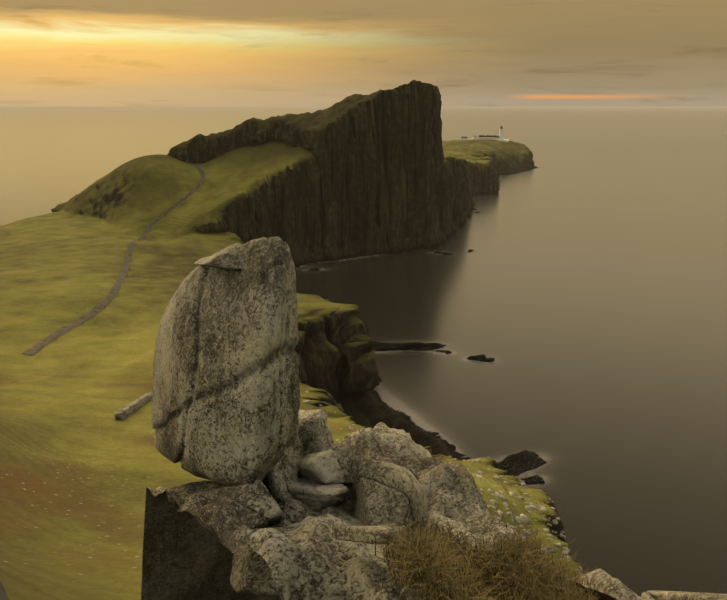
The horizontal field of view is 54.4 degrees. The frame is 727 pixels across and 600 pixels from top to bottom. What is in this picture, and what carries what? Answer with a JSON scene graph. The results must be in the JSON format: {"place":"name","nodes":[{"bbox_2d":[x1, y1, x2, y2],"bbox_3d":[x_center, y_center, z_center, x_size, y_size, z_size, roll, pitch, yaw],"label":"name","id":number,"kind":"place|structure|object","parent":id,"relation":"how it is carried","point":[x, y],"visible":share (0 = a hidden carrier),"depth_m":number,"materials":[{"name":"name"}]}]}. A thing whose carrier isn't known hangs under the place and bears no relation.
{"place":"outdoors","nodes":[
{"label":"outdoors","id":0,"kind":"place"},
{"bbox_2d":[0,80,648,599],"bbox_3d":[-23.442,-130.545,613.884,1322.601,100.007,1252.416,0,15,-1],"label":"headland","id":1,"kind":"structure","parent":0,"point":[94,492],"depth_m":172.36,"materials":[{"name":"green plant"}]},
{"bbox_2d":[22,150,205,354],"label":"concrete path","id":2,"kind":"structure","parent":1,"relation":"on","point":[93,311],"depth_m":212.07,"materials":[{"name":"grey concrete"}]},
{"bbox_2d":[114,390,152,420],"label":"drystone wall","id":3,"kind":"structure","parent":1,"relation":"on","point":[124,412],"depth_m":103.42,"materials":[{"name":"stone"}]},
{"bbox_2d":[152,236,726,599],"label":"boulder","id":4,"kind":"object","parent":1,"relation":"on","point":[242,430],"visible":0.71,"depth_m":7.46,"materials":[{"name":"grey stone"}]},
{"bbox_2d":[364,513,721,599],"bbox_3d":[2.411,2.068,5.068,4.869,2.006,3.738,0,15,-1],"label":"dry grass","id":5,"kind":"structure","parent":4,"relation":"on","point":[412,552],"depth_m":4.10,"materials":[{"name":"brown plant"}]},
{"bbox_2d":[303,391,581,573],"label":"slope stones","id":6,"kind":"object","parent":1,"relation":"on","point":[530,506],"visible":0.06,"depth_m":72.88,"materials":[{"name":"grey stone"}]},
{"bbox_2d":[461,126,508,141],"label":"lighthouse","id":7,"kind":"object","parent":1,"relation":"on","point":[499,137],"visible":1,"depth_m":995.61,"materials":[{"name":"white paint"}]},
{"bbox_2d":[0,107,726,599],"bbox_3d":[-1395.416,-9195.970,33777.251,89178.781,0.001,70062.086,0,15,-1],"label":"sea","id":8,"kind":"structure","parent":0,"point":[578,293],"depth_m":298.68,"materials":[{"name":"liquid"}]},
{"bbox_2d":[295,209,546,484],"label":"sea rocks","id":9,"kind":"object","parent":8,"relation":"in","point":[519,463],"visible":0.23,"depth_m":165.13,"materials":[{"name":"black stone"}]},
{"bbox_2d":[0,0,726,106],"label":"sky","id":10,"kind":"structure","parent":0,"point":[54,53],"materials":[{"name":"orange"}]}
]}

